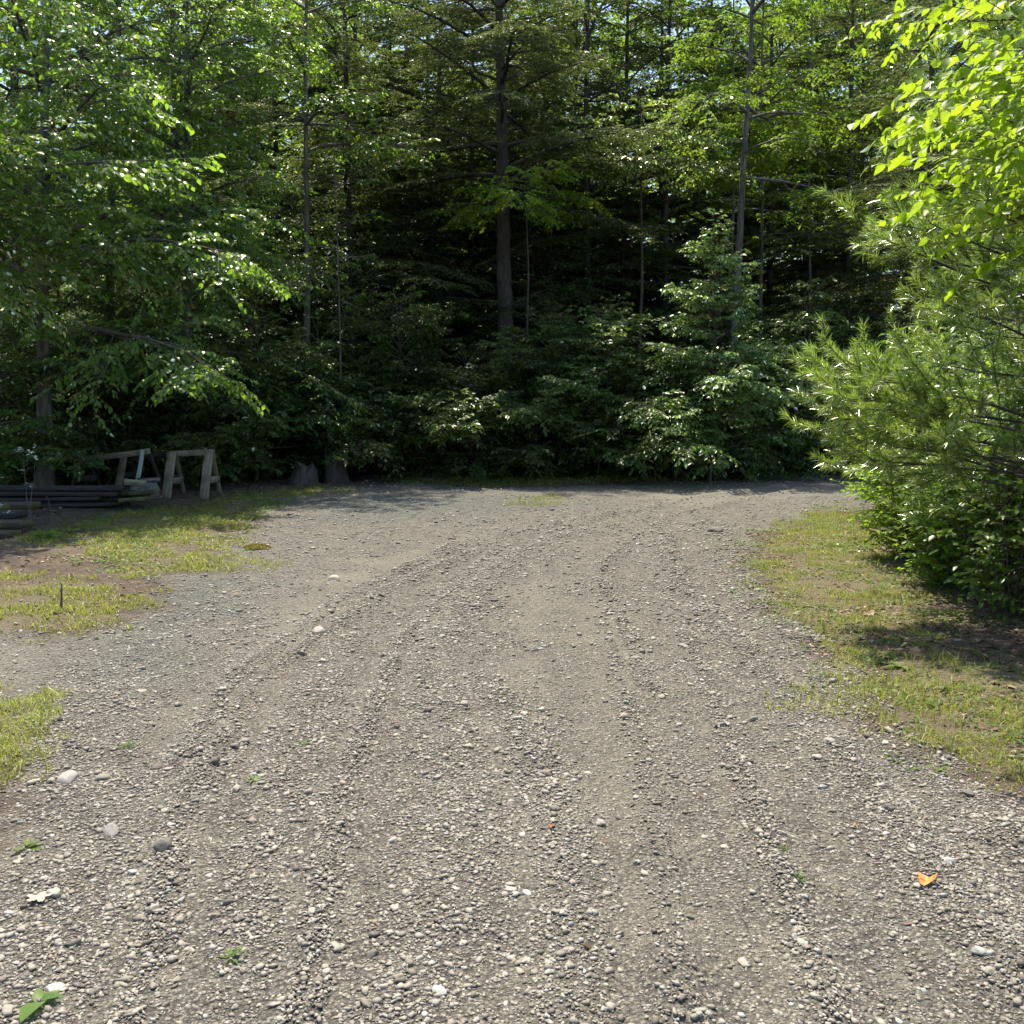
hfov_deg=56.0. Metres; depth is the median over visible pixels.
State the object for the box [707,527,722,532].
stone
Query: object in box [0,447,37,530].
flowering stem
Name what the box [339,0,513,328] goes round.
hemlock tree
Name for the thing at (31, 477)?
forest shrub
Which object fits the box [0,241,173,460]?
forest sapling
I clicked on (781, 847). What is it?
weed
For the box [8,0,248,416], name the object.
forest tree
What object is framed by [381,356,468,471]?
forest shrub
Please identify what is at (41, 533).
weed
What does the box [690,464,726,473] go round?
fern
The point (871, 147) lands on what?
hemlock tree
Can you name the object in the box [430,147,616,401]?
sapling
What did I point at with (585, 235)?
sapling
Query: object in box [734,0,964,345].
hemlock tree
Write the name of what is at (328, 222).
tree
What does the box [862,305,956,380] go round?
forest sapling
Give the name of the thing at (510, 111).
forest tree
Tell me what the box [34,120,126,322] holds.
forest tree
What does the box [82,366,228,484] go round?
forest shrub
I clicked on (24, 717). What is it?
grass
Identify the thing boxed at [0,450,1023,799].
ground
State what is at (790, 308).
forest sapling
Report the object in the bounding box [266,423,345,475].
forest shrub
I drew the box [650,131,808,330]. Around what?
forest tree
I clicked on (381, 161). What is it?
forest tree
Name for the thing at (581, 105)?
hemlock tree
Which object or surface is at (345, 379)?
sapling
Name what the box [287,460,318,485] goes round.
stump
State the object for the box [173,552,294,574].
grass
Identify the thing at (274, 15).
tree
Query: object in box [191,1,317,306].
forest tree
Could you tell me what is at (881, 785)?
stone
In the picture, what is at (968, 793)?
stone
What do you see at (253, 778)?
weed
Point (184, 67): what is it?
broadleaf tree
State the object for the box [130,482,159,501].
wood chunk
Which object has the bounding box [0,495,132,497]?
old board
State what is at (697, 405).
sapling
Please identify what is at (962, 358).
shrub
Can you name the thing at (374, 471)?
twig litter
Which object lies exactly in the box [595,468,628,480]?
fern
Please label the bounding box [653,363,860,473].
sapling
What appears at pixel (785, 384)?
sapling
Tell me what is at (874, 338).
forest sapling
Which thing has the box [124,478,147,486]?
wood chunk
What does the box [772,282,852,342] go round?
forest sapling
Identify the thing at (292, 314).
forest sapling
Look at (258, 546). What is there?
moss cushion
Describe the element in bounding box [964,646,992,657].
weed
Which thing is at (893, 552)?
shrub
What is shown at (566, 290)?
forest sapling
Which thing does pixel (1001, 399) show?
shrub
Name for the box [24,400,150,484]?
forest shrub
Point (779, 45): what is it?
forest tree
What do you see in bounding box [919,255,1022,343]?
forest sapling
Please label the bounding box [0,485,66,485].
old board
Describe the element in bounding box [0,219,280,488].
sapling
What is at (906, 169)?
forest tree
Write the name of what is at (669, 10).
tree
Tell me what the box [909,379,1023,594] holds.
shrub
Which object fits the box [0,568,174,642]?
grass
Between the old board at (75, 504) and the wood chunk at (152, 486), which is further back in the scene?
the wood chunk at (152, 486)
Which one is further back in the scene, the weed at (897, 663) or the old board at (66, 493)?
the old board at (66, 493)
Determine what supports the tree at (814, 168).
on the ground at (10, 550)
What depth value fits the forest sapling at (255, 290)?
22.74 m
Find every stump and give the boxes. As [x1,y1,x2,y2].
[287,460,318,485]
[323,449,349,483]
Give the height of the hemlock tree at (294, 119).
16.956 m
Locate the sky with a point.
(720, 1)
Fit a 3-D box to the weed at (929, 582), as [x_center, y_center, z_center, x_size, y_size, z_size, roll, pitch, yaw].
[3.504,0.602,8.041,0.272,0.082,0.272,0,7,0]
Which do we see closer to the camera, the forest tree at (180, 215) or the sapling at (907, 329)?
the sapling at (907, 329)
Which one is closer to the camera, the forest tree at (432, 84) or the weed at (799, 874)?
the weed at (799, 874)
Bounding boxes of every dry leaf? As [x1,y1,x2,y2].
[27,891,52,901]
[916,872,937,885]
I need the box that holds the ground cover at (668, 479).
[381,466,842,487]
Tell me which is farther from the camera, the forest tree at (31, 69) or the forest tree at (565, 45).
the forest tree at (31, 69)
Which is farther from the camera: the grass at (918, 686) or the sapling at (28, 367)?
the sapling at (28, 367)
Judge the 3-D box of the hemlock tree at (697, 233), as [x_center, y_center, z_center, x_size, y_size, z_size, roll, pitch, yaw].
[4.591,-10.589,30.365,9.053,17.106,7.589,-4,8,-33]
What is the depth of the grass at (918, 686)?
5.02 m
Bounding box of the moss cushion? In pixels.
[242,543,271,549]
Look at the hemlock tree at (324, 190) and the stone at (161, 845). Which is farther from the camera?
the hemlock tree at (324, 190)
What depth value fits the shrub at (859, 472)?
13.49 m
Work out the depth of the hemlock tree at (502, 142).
22.05 m
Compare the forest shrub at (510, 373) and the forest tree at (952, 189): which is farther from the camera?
the forest tree at (952, 189)
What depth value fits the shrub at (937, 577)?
8.15 m
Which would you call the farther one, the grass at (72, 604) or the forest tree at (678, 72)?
the forest tree at (678, 72)
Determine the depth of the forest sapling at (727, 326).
22.82 m
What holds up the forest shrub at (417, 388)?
on the ground at (10, 550)
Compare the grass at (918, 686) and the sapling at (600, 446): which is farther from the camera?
the sapling at (600, 446)
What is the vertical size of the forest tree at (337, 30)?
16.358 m
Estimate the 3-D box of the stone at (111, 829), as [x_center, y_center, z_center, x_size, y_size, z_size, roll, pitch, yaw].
[-1.459,1.174,3.503,0.057,0.074,0.048,0,7,0]
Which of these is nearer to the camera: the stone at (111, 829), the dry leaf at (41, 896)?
the dry leaf at (41, 896)
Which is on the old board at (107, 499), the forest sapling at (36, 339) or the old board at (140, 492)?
the old board at (140, 492)
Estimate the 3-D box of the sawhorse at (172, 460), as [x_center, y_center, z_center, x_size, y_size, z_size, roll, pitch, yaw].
[-5.102,-0.614,15.383,0.782,0.793,0.630,1,7,8]
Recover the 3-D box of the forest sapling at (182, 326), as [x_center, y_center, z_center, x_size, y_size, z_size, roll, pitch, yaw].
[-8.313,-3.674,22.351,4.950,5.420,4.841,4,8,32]
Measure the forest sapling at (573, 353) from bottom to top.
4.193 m
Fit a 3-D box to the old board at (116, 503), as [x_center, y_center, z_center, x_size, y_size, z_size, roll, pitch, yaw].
[-6.940,-0.133,13.877,2.594,0.051,0.167,0,7,2]
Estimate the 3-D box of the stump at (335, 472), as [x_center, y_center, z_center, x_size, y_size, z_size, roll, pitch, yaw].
[-3.336,-0.824,18.292,0.548,0.777,0.475,0,7,0]
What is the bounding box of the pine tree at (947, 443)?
[777,0,1023,524]
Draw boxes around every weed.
[11,837,41,850]
[19,989,62,1022]
[27,527,65,540]
[63,525,78,532]
[117,737,133,748]
[217,945,244,964]
[247,774,258,782]
[295,740,311,745]
[777,844,788,850]
[794,869,809,880]
[884,661,914,669]
[907,714,926,722]
[917,578,942,586]
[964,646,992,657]
[999,731,1023,744]
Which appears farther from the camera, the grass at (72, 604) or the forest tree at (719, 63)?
the forest tree at (719, 63)
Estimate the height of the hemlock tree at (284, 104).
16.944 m
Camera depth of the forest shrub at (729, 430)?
20.29 m
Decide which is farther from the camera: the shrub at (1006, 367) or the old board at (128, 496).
the old board at (128, 496)
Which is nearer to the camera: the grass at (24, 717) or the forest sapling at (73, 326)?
the grass at (24, 717)
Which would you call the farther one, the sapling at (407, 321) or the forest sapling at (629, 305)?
the forest sapling at (629, 305)
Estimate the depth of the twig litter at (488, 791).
4.90 m
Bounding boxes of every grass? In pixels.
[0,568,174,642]
[0,679,85,794]
[14,483,329,578]
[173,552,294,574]
[278,484,361,495]
[385,463,846,487]
[497,493,577,507]
[740,500,1023,789]
[759,666,1022,735]
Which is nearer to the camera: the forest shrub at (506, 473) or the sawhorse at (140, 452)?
the sawhorse at (140, 452)
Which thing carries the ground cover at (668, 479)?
on the ground at (10, 550)
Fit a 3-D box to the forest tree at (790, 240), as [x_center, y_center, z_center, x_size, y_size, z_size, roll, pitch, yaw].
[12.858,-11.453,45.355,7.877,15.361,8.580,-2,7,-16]
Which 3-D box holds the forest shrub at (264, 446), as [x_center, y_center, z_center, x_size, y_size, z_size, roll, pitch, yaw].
[-4.988,-1.969,19.810,3.302,2.756,3.647,6,9,44]
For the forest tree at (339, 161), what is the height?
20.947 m
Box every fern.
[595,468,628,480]
[651,464,696,478]
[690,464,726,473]
[721,459,747,475]
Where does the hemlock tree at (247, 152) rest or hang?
on the ground at (10, 550)
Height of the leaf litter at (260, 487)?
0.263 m
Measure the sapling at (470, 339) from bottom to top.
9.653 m
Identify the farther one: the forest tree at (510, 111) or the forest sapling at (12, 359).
the forest tree at (510, 111)
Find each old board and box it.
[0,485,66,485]
[0,485,126,490]
[0,491,119,496]
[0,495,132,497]
[0,496,102,501]
[0,501,40,508]
[0,511,26,518]
[0,519,33,528]
[0,530,21,538]
[17,501,120,504]
[41,503,114,506]
[83,497,122,501]
[111,501,129,504]
[118,495,163,501]
[120,489,161,495]
[139,478,160,481]
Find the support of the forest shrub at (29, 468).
on the ground at (10, 550)
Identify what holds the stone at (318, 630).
on the gravel road
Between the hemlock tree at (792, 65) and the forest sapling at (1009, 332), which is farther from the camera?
the hemlock tree at (792, 65)
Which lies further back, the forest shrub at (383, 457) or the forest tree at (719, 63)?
the forest tree at (719, 63)
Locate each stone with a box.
[46,982,64,991]
[57,770,78,784]
[104,823,117,835]
[153,837,171,852]
[312,626,325,633]
[328,575,339,579]
[366,949,379,959]
[432,985,446,995]
[511,716,521,719]
[523,889,530,895]
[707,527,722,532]
[876,783,884,787]
[941,857,953,864]
[962,789,974,796]
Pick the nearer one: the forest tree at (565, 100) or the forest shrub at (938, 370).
the forest shrub at (938, 370)
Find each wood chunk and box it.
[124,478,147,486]
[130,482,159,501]
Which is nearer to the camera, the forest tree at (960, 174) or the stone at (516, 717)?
the stone at (516, 717)
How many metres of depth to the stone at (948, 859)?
3.21 m
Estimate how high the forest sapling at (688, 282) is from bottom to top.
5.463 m
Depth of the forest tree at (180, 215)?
34.74 m
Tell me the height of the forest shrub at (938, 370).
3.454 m
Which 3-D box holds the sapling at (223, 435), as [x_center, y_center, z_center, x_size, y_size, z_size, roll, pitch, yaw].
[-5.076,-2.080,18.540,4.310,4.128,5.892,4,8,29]
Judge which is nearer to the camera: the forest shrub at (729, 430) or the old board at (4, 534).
the old board at (4, 534)
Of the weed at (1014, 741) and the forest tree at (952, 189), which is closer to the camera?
the weed at (1014, 741)
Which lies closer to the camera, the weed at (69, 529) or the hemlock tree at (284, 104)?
the weed at (69, 529)
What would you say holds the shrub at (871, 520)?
on the ground at (10, 550)
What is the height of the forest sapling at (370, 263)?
6.559 m
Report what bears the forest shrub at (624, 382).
on the ground at (10, 550)
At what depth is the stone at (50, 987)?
2.58 m
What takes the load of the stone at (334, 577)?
on the gravel road
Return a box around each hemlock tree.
[0,1,182,478]
[78,0,303,350]
[81,0,369,364]
[157,0,387,366]
[191,1,422,348]
[203,0,514,385]
[221,0,480,368]
[250,0,495,417]
[285,0,698,393]
[310,0,564,384]
[335,0,547,361]
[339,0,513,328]
[405,0,633,374]
[419,0,627,365]
[445,0,730,364]
[481,0,701,341]
[527,1,748,388]
[536,0,780,376]
[566,0,773,353]
[646,1,814,382]
[654,0,905,361]
[731,0,938,379]
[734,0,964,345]
[745,0,1023,380]
[755,0,980,375]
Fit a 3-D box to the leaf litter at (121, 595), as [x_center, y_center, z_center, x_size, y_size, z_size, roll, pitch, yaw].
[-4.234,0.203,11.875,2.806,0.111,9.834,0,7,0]
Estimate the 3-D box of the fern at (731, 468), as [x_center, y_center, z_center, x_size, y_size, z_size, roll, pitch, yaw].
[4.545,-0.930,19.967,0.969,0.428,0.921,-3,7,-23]
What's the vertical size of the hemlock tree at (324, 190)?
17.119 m
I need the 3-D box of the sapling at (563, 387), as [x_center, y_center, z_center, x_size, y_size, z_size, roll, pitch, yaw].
[1.661,-2.500,19.448,6.185,3.840,6.015,2,7,17]
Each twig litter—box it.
[8,465,840,512]
[68,583,874,1019]
[819,530,1022,742]
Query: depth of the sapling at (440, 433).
18.51 m
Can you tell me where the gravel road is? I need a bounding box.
[0,471,1023,1023]
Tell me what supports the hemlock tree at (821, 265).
on the ground at (10, 550)
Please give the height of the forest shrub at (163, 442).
2.965 m
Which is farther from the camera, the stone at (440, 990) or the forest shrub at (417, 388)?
the forest shrub at (417, 388)
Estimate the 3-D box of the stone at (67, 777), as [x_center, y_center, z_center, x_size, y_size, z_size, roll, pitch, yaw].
[-1.851,1.111,4.003,0.072,0.048,0.121,0,7,0]
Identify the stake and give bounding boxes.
[60,584,62,607]
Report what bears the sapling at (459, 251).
on the ground at (10, 550)
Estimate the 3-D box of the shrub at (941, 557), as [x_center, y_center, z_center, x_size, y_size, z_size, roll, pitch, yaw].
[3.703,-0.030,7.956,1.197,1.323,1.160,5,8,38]
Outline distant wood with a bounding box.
[0,50,1012,363]
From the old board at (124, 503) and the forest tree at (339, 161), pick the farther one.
the forest tree at (339, 161)
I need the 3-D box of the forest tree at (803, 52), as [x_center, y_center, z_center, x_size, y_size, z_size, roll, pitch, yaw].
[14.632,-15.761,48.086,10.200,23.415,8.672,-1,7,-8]
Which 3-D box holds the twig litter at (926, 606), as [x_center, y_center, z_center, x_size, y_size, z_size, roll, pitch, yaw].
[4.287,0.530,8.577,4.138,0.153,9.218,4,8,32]
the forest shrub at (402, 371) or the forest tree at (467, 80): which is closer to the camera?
the forest shrub at (402, 371)
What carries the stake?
on the ground at (10, 550)
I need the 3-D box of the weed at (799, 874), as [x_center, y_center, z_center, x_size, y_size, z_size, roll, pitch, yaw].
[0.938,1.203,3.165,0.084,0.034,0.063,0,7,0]
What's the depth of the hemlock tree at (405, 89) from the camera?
25.69 m
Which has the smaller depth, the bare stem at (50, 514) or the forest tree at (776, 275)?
the bare stem at (50, 514)
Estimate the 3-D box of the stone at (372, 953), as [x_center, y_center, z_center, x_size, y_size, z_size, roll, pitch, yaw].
[-0.395,1.261,2.736,0.026,0.041,0.058,3,7,25]
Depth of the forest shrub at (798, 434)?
22.23 m
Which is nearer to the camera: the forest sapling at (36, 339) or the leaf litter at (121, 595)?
the leaf litter at (121, 595)
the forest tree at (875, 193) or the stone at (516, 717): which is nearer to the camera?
the stone at (516, 717)
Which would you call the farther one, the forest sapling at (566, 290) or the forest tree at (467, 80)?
the forest tree at (467, 80)
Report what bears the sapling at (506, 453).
on the ground at (10, 550)
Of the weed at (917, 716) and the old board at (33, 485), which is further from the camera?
the old board at (33, 485)
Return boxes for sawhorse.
[70,448,162,488]
[115,451,187,490]
[162,449,222,499]
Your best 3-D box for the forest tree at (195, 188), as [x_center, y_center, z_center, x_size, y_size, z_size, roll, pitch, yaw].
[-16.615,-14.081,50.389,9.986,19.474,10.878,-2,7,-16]
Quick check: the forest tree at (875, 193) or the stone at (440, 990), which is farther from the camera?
the forest tree at (875, 193)
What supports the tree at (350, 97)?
on the ground at (10, 550)
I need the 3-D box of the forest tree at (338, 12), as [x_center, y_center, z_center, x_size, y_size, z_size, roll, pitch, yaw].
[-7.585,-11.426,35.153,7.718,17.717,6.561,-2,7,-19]
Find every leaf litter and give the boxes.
[0,494,296,615]
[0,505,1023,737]
[1,467,844,513]
[80,588,1017,948]
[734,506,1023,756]
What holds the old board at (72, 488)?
on the old board at (66, 493)
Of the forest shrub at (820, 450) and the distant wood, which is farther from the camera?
the distant wood
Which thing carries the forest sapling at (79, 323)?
on the ground at (10, 550)
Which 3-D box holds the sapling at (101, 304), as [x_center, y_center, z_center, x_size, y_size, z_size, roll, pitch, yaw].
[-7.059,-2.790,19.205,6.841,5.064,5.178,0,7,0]
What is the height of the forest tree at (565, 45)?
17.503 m
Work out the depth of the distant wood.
69.86 m
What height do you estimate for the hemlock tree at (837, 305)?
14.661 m
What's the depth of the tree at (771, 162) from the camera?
21.76 m
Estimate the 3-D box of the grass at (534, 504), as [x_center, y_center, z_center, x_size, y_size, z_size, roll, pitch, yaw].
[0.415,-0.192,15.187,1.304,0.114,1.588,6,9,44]
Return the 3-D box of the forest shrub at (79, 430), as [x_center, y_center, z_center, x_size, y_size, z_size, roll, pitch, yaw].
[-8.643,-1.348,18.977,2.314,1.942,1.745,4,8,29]
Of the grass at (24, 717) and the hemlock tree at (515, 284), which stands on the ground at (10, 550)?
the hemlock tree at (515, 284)
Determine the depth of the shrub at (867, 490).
12.38 m
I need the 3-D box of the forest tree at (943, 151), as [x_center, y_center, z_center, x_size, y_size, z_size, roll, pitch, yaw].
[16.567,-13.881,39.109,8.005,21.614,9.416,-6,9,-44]
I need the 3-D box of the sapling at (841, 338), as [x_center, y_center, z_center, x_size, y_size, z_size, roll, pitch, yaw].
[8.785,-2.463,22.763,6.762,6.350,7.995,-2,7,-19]
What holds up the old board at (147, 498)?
on the ground at (10, 550)
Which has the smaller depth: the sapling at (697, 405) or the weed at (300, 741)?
the weed at (300, 741)
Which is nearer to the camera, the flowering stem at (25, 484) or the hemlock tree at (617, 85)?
the flowering stem at (25, 484)
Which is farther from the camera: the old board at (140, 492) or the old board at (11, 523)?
the old board at (140, 492)
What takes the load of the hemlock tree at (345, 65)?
on the ground at (10, 550)
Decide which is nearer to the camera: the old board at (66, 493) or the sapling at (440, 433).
the old board at (66, 493)
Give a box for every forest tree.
[0,0,99,290]
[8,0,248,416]
[25,1,248,338]
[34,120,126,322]
[124,100,242,310]
[159,101,266,334]
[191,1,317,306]
[211,0,412,314]
[234,0,492,344]
[278,20,406,305]
[317,77,463,312]
[373,30,486,248]
[433,0,724,349]
[440,0,607,326]
[442,61,510,175]
[455,44,636,301]
[478,0,658,187]
[567,0,826,332]
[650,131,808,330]
[655,0,887,339]
[671,0,790,299]
[681,0,892,331]
[717,0,889,295]
[732,133,869,381]
[782,0,953,287]
[800,0,1021,301]
[821,0,997,337]
[829,83,951,335]
[870,114,965,323]
[900,24,1023,336]
[901,30,1023,339]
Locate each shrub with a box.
[0,397,87,484]
[0,410,35,484]
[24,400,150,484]
[28,394,112,481]
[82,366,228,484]
[94,354,240,476]
[117,347,291,481]
[186,342,374,479]
[200,350,357,478]
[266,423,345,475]
[316,343,478,473]
[339,402,395,470]
[379,341,554,473]
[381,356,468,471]
[456,340,574,474]
[471,391,546,479]
[505,385,593,475]
[540,380,648,478]
[578,353,705,479]
[695,348,800,474]
[702,407,743,471]
[757,389,847,471]
[770,399,847,465]
[828,413,897,508]
[829,358,968,519]
[845,407,989,567]
[863,361,1020,558]
[869,341,977,379]
[878,300,1023,508]
[884,476,972,584]
[894,431,1022,586]
[897,374,1022,537]
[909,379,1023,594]
[921,479,1023,619]
[937,246,1023,590]
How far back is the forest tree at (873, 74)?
31.27 m
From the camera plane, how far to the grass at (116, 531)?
11.22 m
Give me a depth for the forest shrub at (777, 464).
20.45 m
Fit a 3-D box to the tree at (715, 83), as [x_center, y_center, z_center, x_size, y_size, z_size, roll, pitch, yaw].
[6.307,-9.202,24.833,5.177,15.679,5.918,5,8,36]
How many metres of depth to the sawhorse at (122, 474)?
16.47 m
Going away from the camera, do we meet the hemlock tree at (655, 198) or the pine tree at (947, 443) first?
the pine tree at (947, 443)
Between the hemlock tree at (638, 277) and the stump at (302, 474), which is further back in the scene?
the hemlock tree at (638, 277)
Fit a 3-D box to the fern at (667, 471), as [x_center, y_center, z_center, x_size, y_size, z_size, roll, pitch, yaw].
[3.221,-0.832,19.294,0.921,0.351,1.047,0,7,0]
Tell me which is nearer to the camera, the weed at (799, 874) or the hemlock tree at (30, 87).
the weed at (799, 874)
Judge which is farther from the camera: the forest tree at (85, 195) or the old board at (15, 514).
the forest tree at (85, 195)
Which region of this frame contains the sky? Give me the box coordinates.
[0,0,1014,376]
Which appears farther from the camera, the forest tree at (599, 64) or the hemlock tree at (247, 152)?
the forest tree at (599, 64)
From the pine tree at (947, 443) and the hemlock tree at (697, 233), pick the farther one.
the hemlock tree at (697, 233)
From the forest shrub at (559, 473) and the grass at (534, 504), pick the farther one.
the forest shrub at (559, 473)
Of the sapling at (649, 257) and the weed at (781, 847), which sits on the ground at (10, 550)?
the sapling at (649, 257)
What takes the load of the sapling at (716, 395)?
on the ground at (10, 550)
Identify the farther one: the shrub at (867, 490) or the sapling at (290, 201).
the sapling at (290, 201)
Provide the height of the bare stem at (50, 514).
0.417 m
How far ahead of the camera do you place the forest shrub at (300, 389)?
18.51 m
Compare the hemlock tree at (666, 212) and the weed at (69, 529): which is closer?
the weed at (69, 529)
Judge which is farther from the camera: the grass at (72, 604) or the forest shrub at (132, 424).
the forest shrub at (132, 424)
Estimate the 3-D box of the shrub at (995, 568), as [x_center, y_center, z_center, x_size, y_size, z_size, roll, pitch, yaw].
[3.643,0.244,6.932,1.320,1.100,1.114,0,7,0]
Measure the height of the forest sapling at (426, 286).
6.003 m
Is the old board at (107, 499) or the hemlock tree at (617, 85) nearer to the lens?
the old board at (107, 499)
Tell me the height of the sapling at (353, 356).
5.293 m
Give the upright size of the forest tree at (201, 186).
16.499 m
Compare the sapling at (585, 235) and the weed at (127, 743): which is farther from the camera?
the sapling at (585, 235)
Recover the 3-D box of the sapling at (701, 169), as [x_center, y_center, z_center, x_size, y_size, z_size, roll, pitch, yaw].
[3.192,-5.521,22.352,4.415,8.968,4.028,5,8,37]
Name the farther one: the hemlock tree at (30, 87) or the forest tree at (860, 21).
the forest tree at (860, 21)
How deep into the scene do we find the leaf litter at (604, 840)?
3.83 m
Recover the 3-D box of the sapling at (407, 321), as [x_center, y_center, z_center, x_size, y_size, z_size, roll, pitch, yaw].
[-2.345,-2.406,20.474,7.152,5.596,6.588,0,7,0]
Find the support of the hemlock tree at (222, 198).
on the ground at (10, 550)
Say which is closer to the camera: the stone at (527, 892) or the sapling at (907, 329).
the stone at (527, 892)
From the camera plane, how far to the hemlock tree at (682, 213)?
31.46 m
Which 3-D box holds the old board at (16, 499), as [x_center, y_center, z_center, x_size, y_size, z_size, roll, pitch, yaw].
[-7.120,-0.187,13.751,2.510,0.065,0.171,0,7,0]
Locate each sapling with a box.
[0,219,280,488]
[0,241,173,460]
[0,253,322,479]
[0,266,77,431]
[0,275,134,484]
[0,306,54,435]
[9,267,162,430]
[35,306,125,411]
[53,236,251,424]
[123,295,387,481]
[180,223,336,468]
[215,197,455,440]
[224,104,378,389]
[225,262,523,481]
[225,301,400,474]
[243,288,330,390]
[282,263,412,470]
[324,384,456,477]
[338,113,493,438]
[357,269,463,398]
[368,361,574,482]
[405,95,543,402]
[428,214,635,402]
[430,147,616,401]
[445,302,662,481]
[453,100,651,409]
[469,292,743,478]
[491,300,625,401]
[529,398,700,479]
[533,78,761,368]
[535,136,689,417]
[549,369,742,475]
[559,285,657,375]
[578,208,805,481]
[623,263,793,391]
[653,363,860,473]
[655,270,784,421]
[657,276,932,481]
[747,283,853,409]
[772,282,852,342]
[778,269,1005,477]
[860,326,905,373]
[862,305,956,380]
[888,312,1023,407]
[895,294,949,323]
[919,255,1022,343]
[985,299,1023,456]
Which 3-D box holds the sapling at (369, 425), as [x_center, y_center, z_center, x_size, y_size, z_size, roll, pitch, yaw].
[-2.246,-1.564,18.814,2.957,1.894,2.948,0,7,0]
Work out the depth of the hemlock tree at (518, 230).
27.39 m
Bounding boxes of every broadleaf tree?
[0,0,225,304]
[0,0,315,484]
[3,0,437,467]
[835,0,1023,301]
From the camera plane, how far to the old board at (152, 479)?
14.62 m
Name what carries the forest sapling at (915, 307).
on the ground at (10, 550)
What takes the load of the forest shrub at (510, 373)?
on the ground at (10, 550)
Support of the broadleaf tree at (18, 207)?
on the ground at (10, 550)
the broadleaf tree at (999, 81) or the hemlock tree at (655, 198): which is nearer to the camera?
the broadleaf tree at (999, 81)
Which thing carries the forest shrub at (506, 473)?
on the ground at (10, 550)
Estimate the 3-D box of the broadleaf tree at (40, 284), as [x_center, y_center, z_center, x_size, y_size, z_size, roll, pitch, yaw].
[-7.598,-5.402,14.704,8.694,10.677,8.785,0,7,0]
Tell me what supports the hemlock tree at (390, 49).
on the ground at (10, 550)
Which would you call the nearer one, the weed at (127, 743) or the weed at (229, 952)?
the weed at (229, 952)
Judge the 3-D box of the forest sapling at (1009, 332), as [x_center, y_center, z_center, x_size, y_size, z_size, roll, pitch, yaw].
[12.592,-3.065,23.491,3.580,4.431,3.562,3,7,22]

